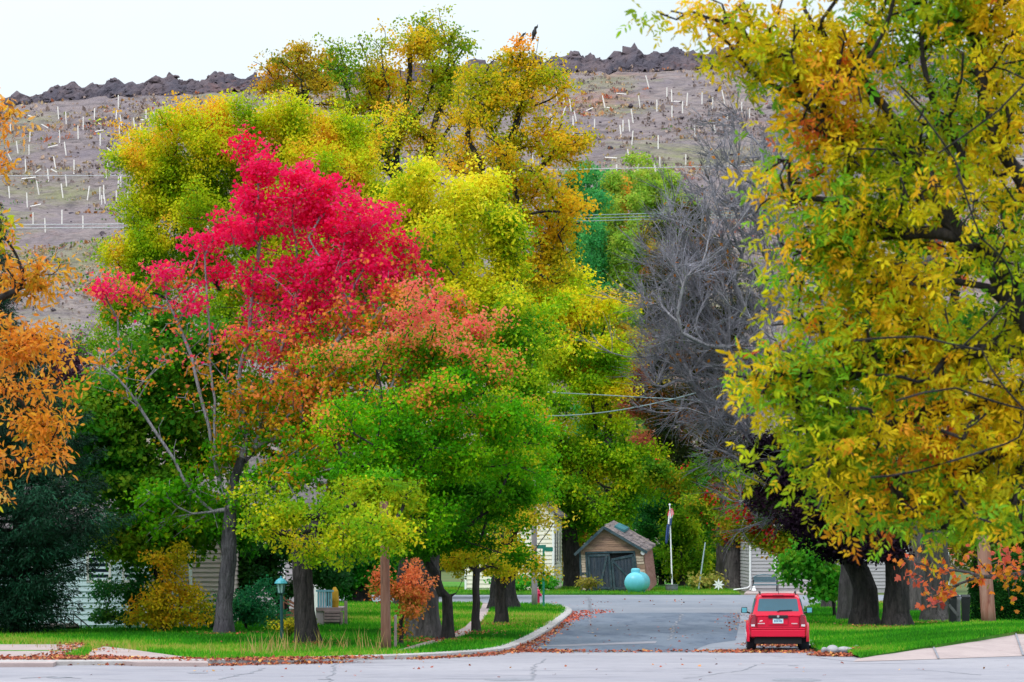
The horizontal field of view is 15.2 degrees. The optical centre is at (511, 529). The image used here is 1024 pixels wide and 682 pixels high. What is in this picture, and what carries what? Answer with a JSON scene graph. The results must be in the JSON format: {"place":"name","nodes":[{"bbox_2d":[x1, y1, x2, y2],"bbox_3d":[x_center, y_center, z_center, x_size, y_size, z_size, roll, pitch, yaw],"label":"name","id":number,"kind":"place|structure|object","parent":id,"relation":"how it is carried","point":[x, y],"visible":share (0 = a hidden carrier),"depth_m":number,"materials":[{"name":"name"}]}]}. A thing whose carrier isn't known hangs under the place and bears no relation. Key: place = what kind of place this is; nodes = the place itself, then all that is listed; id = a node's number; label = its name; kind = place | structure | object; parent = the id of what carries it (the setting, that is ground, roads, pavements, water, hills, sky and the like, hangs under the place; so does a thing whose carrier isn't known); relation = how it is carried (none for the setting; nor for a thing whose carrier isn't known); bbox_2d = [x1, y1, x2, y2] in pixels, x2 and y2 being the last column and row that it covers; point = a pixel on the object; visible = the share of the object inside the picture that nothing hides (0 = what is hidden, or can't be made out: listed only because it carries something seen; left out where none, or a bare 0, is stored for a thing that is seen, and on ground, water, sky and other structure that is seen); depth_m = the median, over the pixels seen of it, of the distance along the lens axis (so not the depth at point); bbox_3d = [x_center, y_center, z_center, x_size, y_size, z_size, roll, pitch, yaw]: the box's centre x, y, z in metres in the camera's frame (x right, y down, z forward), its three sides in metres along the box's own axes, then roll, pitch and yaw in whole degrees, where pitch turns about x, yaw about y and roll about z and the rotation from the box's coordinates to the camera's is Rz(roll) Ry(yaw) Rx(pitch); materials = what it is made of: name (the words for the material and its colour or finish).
{"place":"outdoors","nodes":[
{"label":"outdoors","id":0,"kind":"place"},
{"bbox_2d":[0,657,60,666],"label":"driveway","id":1,"kind":"structure","parent":0,"point":[31,664],"depth_m":101.62,"materials":[{"name":"concrete"}]},
{"bbox_2d":[0,644,82,649],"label":"driveway","id":2,"kind":"structure","parent":0,"point":[23,647],"depth_m":115.09,"materials":[{"name":"concrete"}]},
{"bbox_2d":[18,332,97,459],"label":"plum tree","id":3,"kind":"object","parent":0,"point":[76,363],"visible":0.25,"depth_m":175.40,"materials":[{"name":"orange plant"}]},
{"bbox_2d":[90,646,207,666],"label":"sidewalk","id":4,"kind":"structure","parent":0,"point":[189,663],"depth_m":103.66,"materials":[{"name":"concrete"}]},
{"bbox_2d":[0,613,494,659],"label":"lawn","id":5,"kind":"structure","parent":0,"point":[103,646],"depth_m":112.42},
{"bbox_2d":[0,204,35,479],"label":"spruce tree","id":6,"kind":"object","parent":5,"relation":"on","point":[4,305],"visible":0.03,"depth_m":151.86,"materials":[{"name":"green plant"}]},
{"bbox_2d":[0,334,140,634],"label":"spruce tree","id":7,"kind":"object","parent":5,"relation":"on","point":[40,548],"visible":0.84,"depth_m":128.00,"materials":[{"name":"green plant"}]},
{"bbox_2d":[0,481,149,627],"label":"house","id":8,"kind":"structure","parent":5,"relation":"on","point":[84,584],"depth_m":136.97,"materials":[{"name":"white"}]},
{"bbox_2d":[86,552,110,582],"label":"window","id":9,"kind":"structure","parent":8,"relation":"in","point":[108,575],"depth_m":136.99,"materials":[{"name":"white paint"}]},
{"bbox_2d":[82,562,158,628],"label":"shrub","id":10,"kind":"object","parent":5,"relation":"on","point":[109,590],"visible":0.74,"depth_m":133.62,"materials":[{"name":"green plant"}]},
{"bbox_2d":[50,301,269,629],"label":"linden tree","id":11,"kind":"object","parent":5,"relation":"on","point":[122,434],"visible":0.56,"depth_m":132.79,"materials":[{"name":"green plant"}]},
{"bbox_2d":[115,537,215,632],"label":"shrub","id":12,"kind":"object","parent":5,"relation":"on","point":[158,605],"visible":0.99,"depth_m":130.64,"materials":[{"name":"yellow plant"}]},
{"bbox_2d":[149,479,243,626],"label":"house","id":13,"kind":"structure","parent":5,"relation":"on","point":[207,571],"depth_m":138.98,"materials":[{"name":"beige"}]},
{"bbox_2d":[12,628,387,654],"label":"dry weeds","id":14,"kind":"object","parent":5,"relation":"on","point":[269,644],"visible":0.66,"depth_m":110.14,"materials":[{"name":"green plant"}]},
{"bbox_2d":[63,83,428,605],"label":"silver maple","id":15,"kind":"object","parent":5,"relation":"on","point":[175,189],"visible":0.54,"depth_m":159.05,"materials":[{"name":"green plant"}]},
{"bbox_2d":[206,574,292,629],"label":"shrub","id":16,"kind":"object","parent":5,"relation":"on","point":[254,609],"visible":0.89,"depth_m":132.72,"materials":[{"name":"green plant"}]},
{"bbox_2d":[274,576,286,637],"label":"street lamp","id":17,"kind":"object","parent":5,"relation":"on","point":[280,582],"visible":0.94,"depth_m":121.45,"materials":[{"name":"teal metal"}]},
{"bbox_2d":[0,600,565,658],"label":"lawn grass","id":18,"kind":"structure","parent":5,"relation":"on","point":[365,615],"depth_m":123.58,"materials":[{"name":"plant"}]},
{"bbox_2d":[68,120,504,634],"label":"maple tree","id":19,"kind":"object","parent":5,"relation":"on","point":[316,211],"visible":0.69,"depth_m":128.45,"materials":[{"name":"red plant"}]},
{"bbox_2d":[247,456,331,614],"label":"house","id":20,"kind":"structure","parent":5,"relation":"on","point":[252,460],"depth_m":152.84,"materials":[{"name":"white"}]},
{"bbox_2d":[263,616,319,638],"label":"shrub","id":21,"kind":"object","parent":5,"relation":"on","point":[288,623],"visible":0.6,"depth_m":122.26,"materials":[{"name":"yellow plant"}]},
{"bbox_2d":[246,35,347,202],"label":"ash tree","id":22,"kind":"object","parent":5,"relation":"on","point":[276,66],"visible":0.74,"depth_m":184.66,"materials":[{"name":"yellow plant"}]},
{"bbox_2d":[237,515,377,614],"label":"maple tree","id":23,"kind":"object","parent":5,"relation":"on","point":[267,561],"visible":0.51,"depth_m":146.28,"materials":[{"name":"green plant"}]},
{"bbox_2d":[316,590,346,624],"bbox_3d":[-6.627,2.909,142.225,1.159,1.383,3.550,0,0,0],"label":"chair","id":24,"kind":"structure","parent":5,"relation":"on","point":[329,613],"depth_m":141.05,"materials":[{"name":"grey wood"}]},
{"bbox_2d":[380,501,390,648],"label":"utility pole","id":25,"kind":"object","parent":5,"relation":"on","point":[385,595],"visible":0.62,"depth_m":111.48,"materials":[{"name":"wood"}]},
{"bbox_2d":[221,271,567,642],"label":"ash tree","id":26,"kind":"object","parent":5,"relation":"on","point":[385,475],"visible":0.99,"depth_m":116.51,"materials":[{"name":"green plant"}]},
{"bbox_2d":[309,4,483,603],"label":"cottonwood tree","id":27,"kind":"object","parent":5,"relation":"on","point":[422,41],"visible":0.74,"depth_m":179.60,"materials":[{"name":"yellow plant"}]},
{"bbox_2d":[356,557,438,644],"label":"sapling","id":28,"kind":"object","parent":5,"relation":"on","point":[410,595],"visible":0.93,"depth_m":115.83,"materials":[{"name":"orange plant"}]},
{"bbox_2d":[351,429,569,576],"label":"linden tree","id":29,"kind":"object","parent":5,"relation":"on","point":[550,457],"depth_m":205.22,"materials":[{"name":"green plant"}]},
{"bbox_2d":[342,146,591,638],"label":"silver maple","id":30,"kind":"object","parent":5,"relation":"on","point":[455,256],"visible":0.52,"depth_m":131.04,"materials":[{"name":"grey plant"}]},
{"bbox_2d":[390,390,552,640],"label":"maple tree","id":31,"kind":"object","parent":5,"relation":"on","point":[485,491],"visible":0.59,"depth_m":121.66,"materials":[{"name":"green plant"}]},
{"bbox_2d":[439,514,519,632],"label":"young tree","id":32,"kind":"object","parent":5,"relation":"on","point":[464,560],"visible":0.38,"depth_m":130.89,"materials":[{"name":"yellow plant"}]},
{"bbox_2d":[416,31,601,608],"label":"cottonwood tree","id":33,"kind":"object","parent":5,"relation":"on","point":[506,148],"visible":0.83,"depth_m":171.26,"materials":[{"name":"yellow plant"}]},
{"bbox_2d":[467,401,580,623],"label":"maple tree","id":34,"kind":"object","parent":5,"relation":"on","point":[501,612],"visible":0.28,"depth_m":142.81,"materials":[{"name":"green plant"}]},
{"bbox_2d":[531,480,537,604],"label":"utility pole","id":35,"kind":"object","parent":5,"relation":"on","point":[534,584],"visible":0.29,"depth_m":177.89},
{"bbox_2d":[400,603,488,649],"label":"sidewalk","id":36,"kind":"structure","parent":0,"point":[483,610],"depth_m":138.60,"materials":[{"name":"concrete"}]},
{"bbox_2d":[0,159,1019,175],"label":"overhead wire","id":37,"kind":"object","parent":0,"point":[377,173],"visible":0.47,"depth_m":354.97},
{"bbox_2d":[0,0,1022,98],"label":"sky","id":38,"kind":"structure","parent":0,"point":[45,44],"materials":[{"name":"white"}]},
{"bbox_2d":[0,68,1023,567],"bbox_3d":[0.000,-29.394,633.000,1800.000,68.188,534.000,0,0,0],"label":"hill","id":39,"kind":"structure","parent":0,"point":[674,82],"depth_m":484.47,"materials":[{"name":"soil"}]},
{"bbox_2d":[3,43,1016,105],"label":"rock rubble","id":40,"kind":"object","parent":39,"relation":"on","point":[673,57],"visible":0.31,"depth_m":520.27,"materials":[{"name":"stone"}]},
{"bbox_2d":[0,64,1023,467],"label":"dry scrub","id":41,"kind":"object","parent":39,"relation":"on","point":[158,104],"visible":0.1,"depth_m":493.13,"materials":[{"name":"brown plant"}]},
{"bbox_2d":[0,75,1023,442],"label":"hill bushes","id":42,"kind":"object","parent":39,"relation":"on","point":[480,155],"visible":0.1,"depth_m":488.92,"materials":[{"name":"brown plant"}]},
{"bbox_2d":[4,72,1023,428],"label":"hill stones","id":43,"kind":"object","parent":39,"relation":"on","point":[340,88],"visible":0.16,"depth_m":493.09,"materials":[{"name":"stone"}]},
{"bbox_2d":[558,167,589,379],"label":"aspen tree","id":44,"kind":"object","parent":39,"relation":"on","point":[579,190],"visible":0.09,"depth_m":407.45,"materials":[{"name":"green plant"}]},
{"bbox_2d":[566,160,599,329],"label":"aspen tree","id":45,"kind":"object","parent":39,"relation":"on","point":[586,176],"visible":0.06,"depth_m":413.39,"materials":[{"name":"green plant"}]},
{"bbox_2d":[567,216,615,435],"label":"aspen tree","id":46,"kind":"object","parent":39,"relation":"on","point":[590,239],"visible":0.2,"depth_m":391.58,"materials":[{"name":"green plant"}]},
{"bbox_2d":[577,165,611,331],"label":"aspen tree","id":47,"kind":"object","parent":39,"relation":"on","point":[594,177],"visible":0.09,"depth_m":403.74,"materials":[{"name":"green plant"}]},
{"bbox_2d":[582,188,618,432],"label":"aspen tree","id":48,"kind":"object","parent":39,"relation":"on","point":[599,197],"visible":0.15,"depth_m":395.56,"materials":[{"name":"green plant"}]},
{"bbox_2d":[594,194,626,335],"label":"aspen tree","id":49,"kind":"object","parent":39,"relation":"on","point":[608,210],"visible":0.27,"depth_m":397.51,"materials":[{"name":"green plant"}]},
{"bbox_2d":[597,164,629,277],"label":"aspen tree","id":50,"kind":"object","parent":39,"relation":"on","point":[614,183],"visible":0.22,"depth_m":409.47,"materials":[{"name":"green plant"}]},
{"bbox_2d":[602,227,642,433],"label":"aspen tree","id":51,"kind":"object","parent":39,"relation":"on","point":[620,249],"visible":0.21,"depth_m":393.68,"materials":[{"name":"green plant"}]},
{"bbox_2d":[619,146,644,230],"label":"aspen tree","id":52,"kind":"object","parent":39,"relation":"on","point":[629,158],"visible":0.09,"depth_m":419.63,"materials":[{"name":"green plant"}]},
{"bbox_2d":[619,190,651,420],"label":"aspen tree","id":53,"kind":"object","parent":39,"relation":"on","point":[634,199],"visible":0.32,"depth_m":395.65,"materials":[{"name":"green plant"}]},
{"bbox_2d":[625,166,657,273],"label":"aspen tree","id":54,"kind":"object","parent":39,"relation":"on","point":[640,189],"visible":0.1,"depth_m":409.62,"materials":[{"name":"green plant"}]},
{"bbox_2d":[629,152,664,296],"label":"aspen tree","id":55,"kind":"object","parent":39,"relation":"on","point":[650,170],"visible":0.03,"depth_m":417.73,"materials":[{"name":"green plant"}]},
{"bbox_2d":[639,177,669,298],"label":"aspen tree","id":56,"kind":"object","parent":39,"relation":"on","point":[654,189],"visible":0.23,"depth_m":411.45,"materials":[{"name":"green plant"}]},
{"bbox_2d":[657,170,688,371],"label":"aspen tree","id":57,"kind":"object","parent":39,"relation":"on","point":[674,182],"visible":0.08,"depth_m":409.46,"materials":[{"name":"green plant"}]},
{"bbox_2d":[0,653,1023,681],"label":"cross street","id":58,"kind":"structure","parent":0,"point":[620,667],"depth_m":99.19,"materials":[{"name":"asphalt"}]},
{"bbox_2d":[28,597,977,681],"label":"road crack","id":59,"kind":"object","parent":58,"relation":"on","point":[782,679],"visible":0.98,"depth_m":94.34,"materials":[{"name":"asphalt"}]},
{"bbox_2d":[369,582,740,594],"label":"lawn","id":60,"kind":"structure","parent":0,"point":[451,584],"depth_m":214.99,"materials":[{"name":"plant"}]},
{"bbox_2d":[464,501,566,589],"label":"house","id":61,"kind":"structure","parent":60,"relation":"on","point":[554,557],"depth_m":225.88,"materials":[{"name":"beige"}]},
{"bbox_2d":[483,572,561,591],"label":"shrub","id":62,"kind":"object","parent":60,"relation":"on","point":[552,583],"visible":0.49,"depth_m":220.47,"materials":[{"name":"green plant"}]},
{"bbox_2d":[474,255,678,587],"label":"elm tree","id":63,"kind":"object","parent":60,"relation":"on","point":[588,462],"visible":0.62,"depth_m":234.61,"materials":[{"name":"green plant"}]},
{"bbox_2d":[574,573,604,590],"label":"shrub","id":64,"kind":"object","parent":60,"relation":"on","point":[588,583],"visible":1,"depth_m":219.08,"materials":[{"name":"yellow plant"}]},
{"bbox_2d":[574,520,656,590],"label":"shed","id":65,"kind":"structure","parent":60,"relation":"on","point":[613,553],"depth_m":221.32,"materials":[{"name":"wood"}]},
{"bbox_2d":[587,554,612,590],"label":"door","id":66,"kind":"structure","parent":65,"relation":"in","point":[602,567],"depth_m":221.32,"materials":[{"name":"wood"}]},
{"bbox_2d":[611,554,634,590],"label":"door","id":67,"kind":"structure","parent":65,"relation":"in","point":[619,566],"depth_m":221.21,"materials":[{"name":"wood"}]},
{"bbox_2d":[624,568,649,592],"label":"gas tank","id":68,"kind":"object","parent":60,"relation":"on","point":[636,579],"visible":0.99,"depth_m":216.71,"materials":[{"name":"metal"}]},
{"bbox_2d":[631,462,698,584],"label":"tree","id":69,"kind":"object","parent":60,"relation":"on","point":[645,527],"visible":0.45,"depth_m":245.56,"materials":[{"name":"green plant"}]},
{"bbox_2d":[649,460,715,584],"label":"tree","id":70,"kind":"object","parent":60,"relation":"on","point":[686,532],"visible":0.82,"depth_m":243.73,"materials":[{"name":"green plant"}]},
{"bbox_2d":[633,450,764,587],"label":"maple tree","id":71,"kind":"object","parent":60,"relation":"on","point":[656,471],"visible":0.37,"depth_m":232.50,"materials":[{"name":"green plant"}]},
{"bbox_2d":[687,476,717,577],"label":"tree","id":72,"kind":"object","parent":60,"relation":"on","point":[708,529],"visible":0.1,"depth_m":247.19,"materials":[{"name":"green plant"}]},
{"bbox_2d":[625,198,780,585],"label":"bare tree","id":73,"kind":"object","parent":60,"relation":"on","point":[680,454],"visible":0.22,"depth_m":237.01,"materials":[{"name":"grey plant"}]},
{"bbox_2d":[677,569,728,588],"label":"shrub","id":74,"kind":"object","parent":60,"relation":"on","point":[706,581],"visible":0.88,"depth_m":226.49,"materials":[{"name":"yellow plant"}]},
{"bbox_2d":[250,595,959,606],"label":"street","id":75,"kind":"structure","parent":0,"point":[669,601],"depth_m":197.65,"materials":[{"name":"asphalt"}]},
{"bbox_2d":[509,607,812,652],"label":"street","id":76,"kind":"structure","parent":0,"point":[740,637],"depth_m":168.86,"materials":[{"name":"asphalt"}]},
{"bbox_2d":[524,613,740,651],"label":"asphalt patch","id":77,"kind":"object","parent":76,"relation":"on","point":[641,627],"visible":1,"depth_m":137.23,"materials":[{"name":"asphalt"}]},
{"bbox_2d":[741,581,812,650],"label":"parked car","id":78,"kind":"object","parent":76,"relation":"on","point":[777,618],"visible":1,"depth_m":114.36,"materials":[{"name":"red metal"}]},
{"bbox_2d":[441,568,971,594],"bbox_3d":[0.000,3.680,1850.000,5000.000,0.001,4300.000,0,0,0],"label":"ground","id":79,"kind":"structure","parent":0,"point":[447,577],"depth_m":283.12,"materials":[{"name":"plant"}]},
{"bbox_2d":[0,602,571,664],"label":"kerb","id":80,"kind":"structure","parent":79,"relation":"on","point":[550,625],"depth_m":108.00,"materials":[{"name":"concrete"}]},
{"bbox_2d":[330,488,397,601],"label":"linden tree","id":81,"kind":"object","parent":79,"relation":"on","point":[360,573],"visible":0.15,"depth_m":185.06,"materials":[{"name":"green plant"}]},
{"bbox_2d":[0,598,1007,679],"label":"fallen leaves","id":82,"kind":"object","parent":79,"relation":"on","point":[522,647],"visible":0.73,"depth_m":110.70,"materials":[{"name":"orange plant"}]},
{"bbox_2d":[599,300,650,524],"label":"tree","id":83,"kind":"object","parent":79,"relation":"on","point":[624,326],"visible":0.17,"depth_m":319.64,"materials":[{"name":"green plant"}]},
{"bbox_2d":[241,420,1023,570],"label":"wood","id":84,"kind":"object","parent":79,"relation":"on","point":[639,426],"depth_m":341.58,"materials":[{"name":"green plant"}]},
{"bbox_2d":[612,332,665,457],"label":"tree","id":85,"kind":"object","parent":79,"relation":"on","point":[641,437],"visible":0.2,"depth_m":299.39,"materials":[{"name":"green plant"}]},
{"bbox_2d":[733,500,948,592],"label":"house","id":86,"kind":"structure","parent":79,"relation":"on","point":[752,564],"depth_m":223.98,"materials":[{"name":"grey"}]},
{"bbox_2d":[841,621,1023,657],"bbox_3d":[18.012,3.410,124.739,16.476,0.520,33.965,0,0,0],"label":"bank","id":87,"kind":"structure","parent":0,"point":[978,639],"depth_m":113.62,"materials":[{"name":"plant"}]},
{"bbox_2d":[976,477,995,620],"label":"utility pole","id":88,"kind":"object","parent":87,"relation":"on","point":[987,604],"visible":0.38,"depth_m":135.79,"materials":[{"name":"wood"}]},
{"bbox_2d":[855,634,1023,660],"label":"driveway apron","id":89,"kind":"object","parent":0,"point":[1002,646],"visible":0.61,"depth_m":111.01,"materials":[{"name":"concrete"}]},
{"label":"right lawn","id":90,"kind":"structure","parent":0,"visible":0},
{"bbox_2d":[568,86,880,625],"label":"bare tree","id":91,"kind":"object","parent":90,"relation":"on","point":[865,606],"visible":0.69,"depth_m":139.61,"materials":[{"name":"grey plant"}]},
{"bbox_2d":[702,471,895,607],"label":"old maple","id":92,"kind":"object","parent":90,"relation":"on","point":[780,542],"visible":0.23,"depth_m":171.60,"materials":[{"name":"plant"}]},
{"bbox_2d":[768,538,840,615],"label":"sapling","id":93,"kind":"object","parent":90,"relation":"on","point":[822,576],"visible":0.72,"depth_m":153.44,"materials":[{"name":"green plant"}]},
{"bbox_2d":[616,0,1023,576],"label":"ash tree","id":94,"kind":"object","parent":90,"relation":"on","point":[843,452],"visible":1,"depth_m":32.82,"materials":[{"name":"yellow plant"}]},
{"bbox_2d":[794,384,853,619],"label":"old maple","id":95,"kind":"object","parent":90,"relation":"on","point":[844,606],"visible":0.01,"depth_m":148.71,"materials":[{"name":"grey plant"}]},
{"bbox_2d":[734,423,918,625],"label":"purple maple","id":96,"kind":"object","parent":90,"relation":"on","point":[896,603],"visible":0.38,"depth_m":138.42,"materials":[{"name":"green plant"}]},
{"bbox_2d":[739,2,984,610],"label":"maple tree","id":97,"kind":"object","parent":90,"relation":"on","point":[915,594],"visible":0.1,"depth_m":164.68,"materials":[{"name":"yellow plant"}]},
{"bbox_2d":[803,600,1023,648],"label":"lawn grass","id":98,"kind":"structure","parent":90,"relation":"on","point":[821,635],"depth_m":126.74,"materials":[{"name":"plant"}]},
{"bbox_2d":[822,4,1023,601],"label":"linden tree","id":99,"kind":"object","parent":90,"relation":"on","point":[993,230],"visible":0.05,"depth_m":184.44,"materials":[{"name":"yellow plant"}]},
{"bbox_2d":[846,312,1023,620],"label":"old maple","id":100,"kind":"object","parent":90,"relation":"on","point":[934,613],"visible":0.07,"depth_m":146.59,"materials":[{"name":"brown plant"}]},
{"bbox_2d":[960,595,970,621],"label":"bin","id":101,"kind":"object","parent":90,"relation":"on","point":[965,607],"visible":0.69,"depth_m":142.32,"materials":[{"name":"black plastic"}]},
{"bbox_2d":[966,576,1023,620],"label":"hedge","id":102,"kind":"object","parent":90,"relation":"on","point":[1009,608],"visible":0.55,"depth_m":148.06,"materials":[{"name":"green plant"}]},
{"bbox_2d":[991,550,1023,612],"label":"hedge","id":103,"kind":"object","parent":90,"relation":"on","point":[1014,555],"visible":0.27,"depth_m":158.11,"materials":[{"name":"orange plant"}]},
{"label":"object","id":104,"kind":"structure","parent":0,"visible":0},
{"bbox_2d":[0,87,96,511],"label":"cherry tree","id":105,"kind":"object","parent":104,"relation":"on","point":[26,347],"visible":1,"depth_m":61.97,"materials":[{"name":"orange plant"}]},
{"label":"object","id":106,"kind":"structure","parent":0,"visible":0},
{"bbox_2d":[887,542,1023,613],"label":"maple tree","id":107,"kind":"object","parent":106,"relation":"on","point":[942,596],"visible":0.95,"depth_m":73.95,"materials":[{"name":"orange plant"}]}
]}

